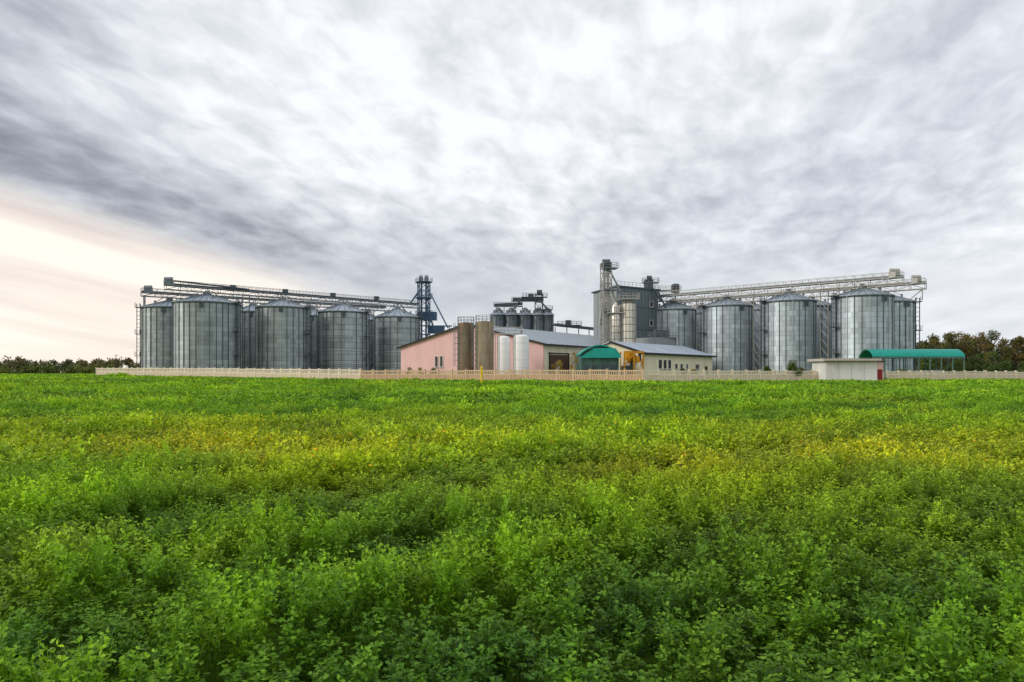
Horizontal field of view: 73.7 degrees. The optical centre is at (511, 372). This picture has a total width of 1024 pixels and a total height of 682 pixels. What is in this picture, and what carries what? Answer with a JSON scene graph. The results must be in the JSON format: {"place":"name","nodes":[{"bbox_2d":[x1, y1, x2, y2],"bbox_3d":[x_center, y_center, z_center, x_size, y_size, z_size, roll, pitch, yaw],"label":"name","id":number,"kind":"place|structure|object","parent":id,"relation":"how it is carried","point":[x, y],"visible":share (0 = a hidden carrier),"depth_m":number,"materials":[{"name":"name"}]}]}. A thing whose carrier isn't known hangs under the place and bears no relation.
{"place":"outdoors","nodes":[
{"label":"outdoors","id":0,"kind":"place"},
{"bbox_2d":[0,372,1023,681],"bbox_3d":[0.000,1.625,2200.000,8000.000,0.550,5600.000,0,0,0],"label":"ground","id":1,"kind":"structure","parent":0,"point":[648,657],"depth_m":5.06,"materials":[{"name":"green plant"}]},
{"bbox_2d":[0,355,139,373],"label":"distant tree line","id":2,"kind":"object","parent":1,"relation":"on","point":[17,363],"visible":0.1,"depth_m":629.23,"materials":[{"name":"green plant"}]},
{"bbox_2d":[0,364,139,373],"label":"distant hedgerow","id":3,"kind":"object","parent":1,"relation":"on","point":[39,369],"visible":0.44,"depth_m":449.81,"materials":[{"name":"green plant"}]},
{"bbox_2d":[134,298,173,367],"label":"grain silo","id":4,"kind":"object","parent":1,"relation":"on","point":[155,331],"visible":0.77,"depth_m":171.90,"materials":[{"name":"metal"}]},
{"bbox_2d":[171,291,241,371],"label":"grain silo","id":5,"kind":"object","parent":1,"relation":"on","point":[206,329],"visible":0.89,"depth_m":158.71,"materials":[{"name":"metal"}]},
{"bbox_2d":[96,367,361,378],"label":"concrete fence","id":6,"kind":"object","parent":1,"relation":"on","point":[218,372],"visible":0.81,"depth_m":142.99,"materials":[{"name":"beige concrete"}]},
{"bbox_2d":[241,302,256,371],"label":"grain silo","id":7,"kind":"object","parent":1,"relation":"on","point":[252,335],"visible":0.13,"depth_m":182.67,"materials":[{"name":"metal"}]},
{"bbox_2d":[140,285,385,315],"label":"conveyor gantry","id":8,"kind":"object","parent":1,"relation":"on","point":[148,290],"visible":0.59,"depth_m":187.50,"materials":[{"name":"metal"}]},
{"bbox_2d":[254,297,312,372],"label":"grain silo","id":9,"kind":"object","parent":1,"relation":"on","point":[282,332],"visible":0.96,"depth_m":169.60,"materials":[{"name":"metal"}]},
{"bbox_2d":[163,277,419,371],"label":"conveyor gantry","id":10,"kind":"object","parent":1,"relation":"on","point":[168,281],"visible":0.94,"depth_m":177.21,"materials":[{"name":"metal"}]},
{"bbox_2d":[309,306,319,372],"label":"grain silo","id":11,"kind":"object","parent":1,"relation":"on","point":[313,336],"visible":0.16,"depth_m":193.02,"materials":[{"name":"metal"}]},
{"bbox_2d":[317,301,371,373],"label":"grain silo","id":12,"kind":"object","parent":1,"relation":"on","point":[343,336],"visible":0.92,"depth_m":179.57,"materials":[{"name":"metal"}]},
{"bbox_2d":[365,310,374,373],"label":"grain silo","id":13,"kind":"object","parent":1,"relation":"on","point":[370,346],"visible":0.09,"depth_m":205.21,"materials":[{"name":"metal"}]},
{"bbox_2d":[374,306,423,373],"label":"grain silo","id":14,"kind":"object","parent":1,"relation":"on","point":[396,326],"visible":0.73,"depth_m":192.20,"materials":[{"name":"metal"}]},
{"bbox_2d":[411,275,451,337],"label":"elevator tower","id":15,"kind":"structure","parent":1,"relation":"on","point":[429,316],"depth_m":206.72,"materials":[{"name":"blue metal"}]},
{"bbox_2d":[453,316,473,373],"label":"steel tank","id":16,"kind":"object","parent":1,"relation":"on","point":[465,343],"visible":0.92,"depth_m":119.80,"materials":[{"name":"beige metal"}]},
{"bbox_2d":[480,366,482,383],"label":"gas marker post","id":17,"kind":"object","parent":1,"relation":"on","point":[481,371],"visible":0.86,"depth_m":79.89,"materials":[{"name":"yellow paint"}]},
{"bbox_2d":[471,315,493,373],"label":"steel tank","id":18,"kind":"object","parent":1,"relation":"on","point":[484,346],"visible":0.94,"depth_m":117.67,"materials":[{"name":"beige metal"}]},
{"bbox_2d":[490,308,504,326],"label":"grain silo","id":19,"kind":"object","parent":1,"relation":"on","point":[498,319],"visible":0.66,"depth_m":203.09,"materials":[{"name":"metal"}]},
{"bbox_2d":[396,324,602,373],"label":"grain warehouse","id":20,"kind":"structure","parent":1,"relation":"on","point":[547,349],"depth_m":137.93,"materials":[{"name":"paint"}]},
{"bbox_2d":[435,356,437,366],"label":"window pane","id":21,"kind":"structure","parent":20,"relation":"in","point":[436,357],"depth_m":139.35,"materials":[{"name":"grey glass"}]},
{"bbox_2d":[440,356,442,366],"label":"window pane","id":22,"kind":"structure","parent":20,"relation":"in","point":[441,357],"depth_m":138.60,"materials":[{"name":"grey glass"}]},
{"bbox_2d":[360,369,643,380],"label":"concrete fence","id":23,"kind":"object","parent":1,"relation":"on","point":[547,375],"visible":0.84,"depth_m":110.59,"materials":[{"name":"beige concrete"}]},
{"bbox_2d":[497,332,509,373],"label":"white tank","id":24,"kind":"object","parent":1,"relation":"on","point":[503,352],"visible":0.86,"depth_m":115.11,"materials":[{"name":"metal"}]},
{"bbox_2d":[493,327,522,334],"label":"tank walkway","id":25,"kind":"structure","parent":24,"relation":"on","point":[515,330],"depth_m":118.55,"materials":[{"name":"metal"}]},
{"bbox_2d":[505,308,517,326],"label":"grain silo","id":26,"kind":"object","parent":1,"relation":"on","point":[511,318],"visible":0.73,"depth_m":203.00,"materials":[{"name":"metal"}]},
{"bbox_2d":[513,331,528,373],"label":"white tank","id":27,"kind":"object","parent":1,"relation":"on","point":[520,351],"visible":0.83,"depth_m":112.90,"materials":[{"name":"metal"}]},
{"bbox_2d":[493,290,552,312],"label":"conveyor","id":28,"kind":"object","parent":1,"relation":"on","point":[529,298],"depth_m":204.25,"materials":[{"name":"metal"}]},
{"bbox_2d":[518,308,531,329],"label":"grain silo","id":29,"kind":"object","parent":1,"relation":"on","point":[524,318],"visible":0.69,"depth_m":203.17,"materials":[{"name":"metal"}]},
{"bbox_2d":[532,308,543,330],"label":"grain silo","id":30,"kind":"object","parent":1,"relation":"on","point":[537,319],"visible":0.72,"depth_m":203.12,"materials":[{"name":"metal"}]},
{"bbox_2d":[543,308,553,331],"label":"grain silo","id":31,"kind":"object","parent":1,"relation":"on","point":[548,321],"visible":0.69,"depth_m":203.43,"materials":[{"name":"metal"}]},
{"bbox_2d":[556,360,562,373],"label":"young birch tree","id":32,"kind":"object","parent":1,"relation":"on","point":[559,364],"visible":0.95,"depth_m":113.87,"materials":[{"name":"green plant"}]},
{"bbox_2d":[570,352,578,368],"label":"young birch tree","id":33,"kind":"object","parent":1,"relation":"on","point":[573,363],"visible":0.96,"depth_m":112.96,"materials":[{"name":"green plant"}]},
{"bbox_2d":[576,345,621,374],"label":"vaulted shed","id":34,"kind":"structure","parent":1,"relation":"on","point":[599,357],"depth_m":117.90,"materials":[{"name":"metal"}]},
{"bbox_2d":[585,365,616,374],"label":"door","id":35,"kind":"structure","parent":34,"relation":"in","point":[612,367],"depth_m":117.89,"materials":[{"name":"metal"}]},
{"bbox_2d":[593,287,615,340],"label":"side cladding","id":36,"kind":"structure","parent":1,"relation":"on","point":[596,313],"depth_m":170.85,"materials":[{"name":"grey metal"}]},
{"bbox_2d":[601,288,657,336],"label":"cladding seams","id":37,"kind":"object","parent":36,"relation":"attached to","point":[638,307],"visible":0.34,"depth_m":170.94,"materials":[{"name":"metal"}]},
{"bbox_2d":[616,287,657,337],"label":"front cladding","id":38,"kind":"structure","parent":36,"relation":"attached to","point":[642,317],"depth_m":170.03,"materials":[{"name":"grey metal"}]},
{"bbox_2d":[644,276,678,307],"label":"roof machinery","id":39,"kind":"object","parent":36,"relation":"on","point":[673,286],"visible":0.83,"depth_m":173.28,"materials":[{"name":"grey metal"}]},
{"bbox_2d":[642,278,659,283],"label":"platform","id":40,"kind":"structure","parent":39,"relation":"on","point":[650,282],"depth_m":173.08,"materials":[{"name":"metal"}]},
{"bbox_2d":[599,259,620,343],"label":"elevator tower","id":41,"kind":"structure","parent":1,"relation":"on","point":[606,268],"depth_m":149.80,"materials":[{"name":"metal"}]},
{"bbox_2d":[606,293,639,342],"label":"grain dryer","id":42,"kind":"object","parent":1,"relation":"on","point":[623,321],"visible":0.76,"depth_m":146.88,"materials":[{"name":"silver metal"}]},
{"bbox_2d":[606,343,641,374],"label":"gable walls","id":43,"kind":"structure","parent":1,"relation":"on","point":[638,365],"depth_m":127.56,"materials":[{"name":"beige paint"}]},
{"bbox_2d":[601,341,713,355],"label":"roof","id":44,"kind":"structure","parent":43,"relation":"on","point":[657,348],"depth_m":137.73,"materials":[{"name":"grey metal"}]},
{"bbox_2d":[609,341,715,356],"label":"eave trim","id":45,"kind":"structure","parent":44,"relation":"attached to","point":[627,347],"depth_m":129.51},
{"bbox_2d":[620,351,643,374],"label":"truck loading frame","id":46,"kind":"object","parent":1,"relation":"on","point":[631,357],"visible":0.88,"depth_m":124.09,"materials":[{"name":"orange metal"}]},
{"bbox_2d":[636,330,674,345],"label":"annex","id":47,"kind":"object","parent":1,"relation":"on","point":[665,341],"visible":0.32,"depth_m":155.10,"materials":[{"name":"grey metal"}]},
{"bbox_2d":[648,330,677,345],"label":"conveyor platform","id":48,"kind":"structure","parent":1,"relation":"on","point":[660,333],"depth_m":157.20,"materials":[{"name":"metal"}]},
{"bbox_2d":[656,299,697,349],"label":"grain silo","id":49,"kind":"object","parent":1,"relation":"on","point":[678,317],"visible":0.36,"depth_m":170.75,"materials":[{"name":"metal"}]},
{"bbox_2d":[644,354,711,374],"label":"front wall","id":50,"kind":"structure","parent":1,"relation":"on","point":[650,362],"depth_m":136.27,"materials":[{"name":"beige paint"}]},
{"bbox_2d":[697,304,700,350],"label":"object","id":51,"kind":"object","parent":1,"relation":"on","point":[698,326],"visible":0.06,"depth_m":182.60,"materials":[{"name":"metal"}]},
{"bbox_2d":[697,294,752,373],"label":"grain silo","id":52,"kind":"object","parent":1,"relation":"on","point":[726,328],"visible":0.78,"depth_m":161.05,"materials":[{"name":"metal"}]},
{"bbox_2d":[644,370,817,381],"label":"concrete fence","id":53,"kind":"object","parent":1,"relation":"on","point":[773,375],"visible":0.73,"depth_m":106.97,"materials":[{"name":"beige concrete"}]},
{"bbox_2d":[749,301,758,373],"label":"lattice tower","id":54,"kind":"structure","parent":1,"relation":"on","point":[756,338],"depth_m":172.24,"materials":[{"name":"metal"}]},
{"bbox_2d":[763,366,771,373],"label":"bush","id":55,"kind":"object","parent":1,"relation":"on","point":[766,368],"visible":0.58,"depth_m":120.67,"materials":[{"name":"green plant"}]},
{"bbox_2d":[658,268,903,370],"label":"conveyor gantry","id":56,"kind":"object","parent":1,"relation":"on","point":[893,273],"visible":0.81,"depth_m":155.59,"materials":[{"name":"metal"}]},
{"bbox_2d":[757,289,816,373],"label":"grain silo","id":57,"kind":"object","parent":1,"relation":"on","point":[788,325],"visible":0.82,"depth_m":150.31,"materials":[{"name":"metal"}]},
{"bbox_2d":[786,360,802,375],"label":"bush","id":58,"kind":"object","parent":1,"relation":"on","point":[791,366],"visible":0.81,"depth_m":112.56,"materials":[{"name":"green plant"}]},
{"bbox_2d":[810,297,830,358],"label":"lattice tower","id":59,"kind":"structure","parent":1,"relation":"on","point":[824,330],"depth_m":161.35,"materials":[{"name":"metal"}]},
{"bbox_2d":[669,275,926,307],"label":"conveyor gantry","id":60,"kind":"object","parent":59,"relation":"on","point":[916,280],"visible":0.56,"depth_m":162.40,"materials":[{"name":"metal"}]},
{"bbox_2d":[807,359,885,380],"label":"gatehouse","id":61,"kind":"object","parent":1,"relation":"on","point":[856,369],"visible":0.76,"depth_m":111.00,"materials":[{"name":"white paint"}]},
{"bbox_2d":[877,369,881,379],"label":"door","id":62,"kind":"structure","parent":61,"relation":"in","point":[879,371],"depth_m":111.23,"materials":[{"name":"red metal"}]},
{"bbox_2d":[829,284,894,373],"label":"grain silo","id":63,"kind":"object","parent":1,"relation":"on","point":[862,318],"visible":0.81,"depth_m":140.36,"materials":[{"name":"metal"}]},
{"bbox_2d":[883,290,921,373],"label":"grain silo","id":64,"kind":"object","parent":1,"relation":"on","point":[905,326],"visible":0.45,"depth_m":150.31,"materials":[{"name":"metal"}]},
{"bbox_2d":[859,349,964,377],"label":"fuel canopy","id":65,"kind":"object","parent":1,"relation":"on","point":[914,354],"visible":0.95,"depth_m":126.66,"materials":[{"name":"green metal"}]},
{"bbox_2d":[885,370,1023,379],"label":"concrete fence","id":66,"kind":"object","parent":1,"relation":"on","point":[911,374],"visible":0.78,"depth_m":121.16,"materials":[{"name":"beige concrete"}]},
{"bbox_2d":[916,330,1023,373],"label":"tree belt","id":67,"kind":"object","parent":1,"relation":"on","point":[967,345],"visible":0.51,"depth_m":222.49,"materials":[{"name":"green plant"}]},
{"bbox_2d":[916,350,1023,373],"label":"shrub belt","id":68,"kind":"object","parent":1,"relation":"on","point":[994,362],"visible":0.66,"depth_m":200.88,"materials":[{"name":"green plant"}]},
{"bbox_2d":[0,0,1023,372],"label":"sky","id":69,"kind":"structure","parent":0,"point":[496,151],"materials":[{"name":"grey"}]},
{"bbox_2d":[554,320,592,334],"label":"conveyor","id":70,"kind":"object","parent":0,"point":[567,323],"visible":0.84,"depth_m":199.50,"materials":[{"name":"metal"}]},
{"bbox_2d":[591,285,660,292],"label":"roof","id":71,"kind":"structure","parent":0,"point":[630,287],"depth_m":169.08,"materials":[{"name":"metal"}]},
{"bbox_2d":[621,281,658,288],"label":"roof railing","id":72,"kind":"object","parent":71,"relation":"on","point":[641,285],"visible":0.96,"depth_m":169.59,"materials":[{"name":"grey metal"}]}
]}

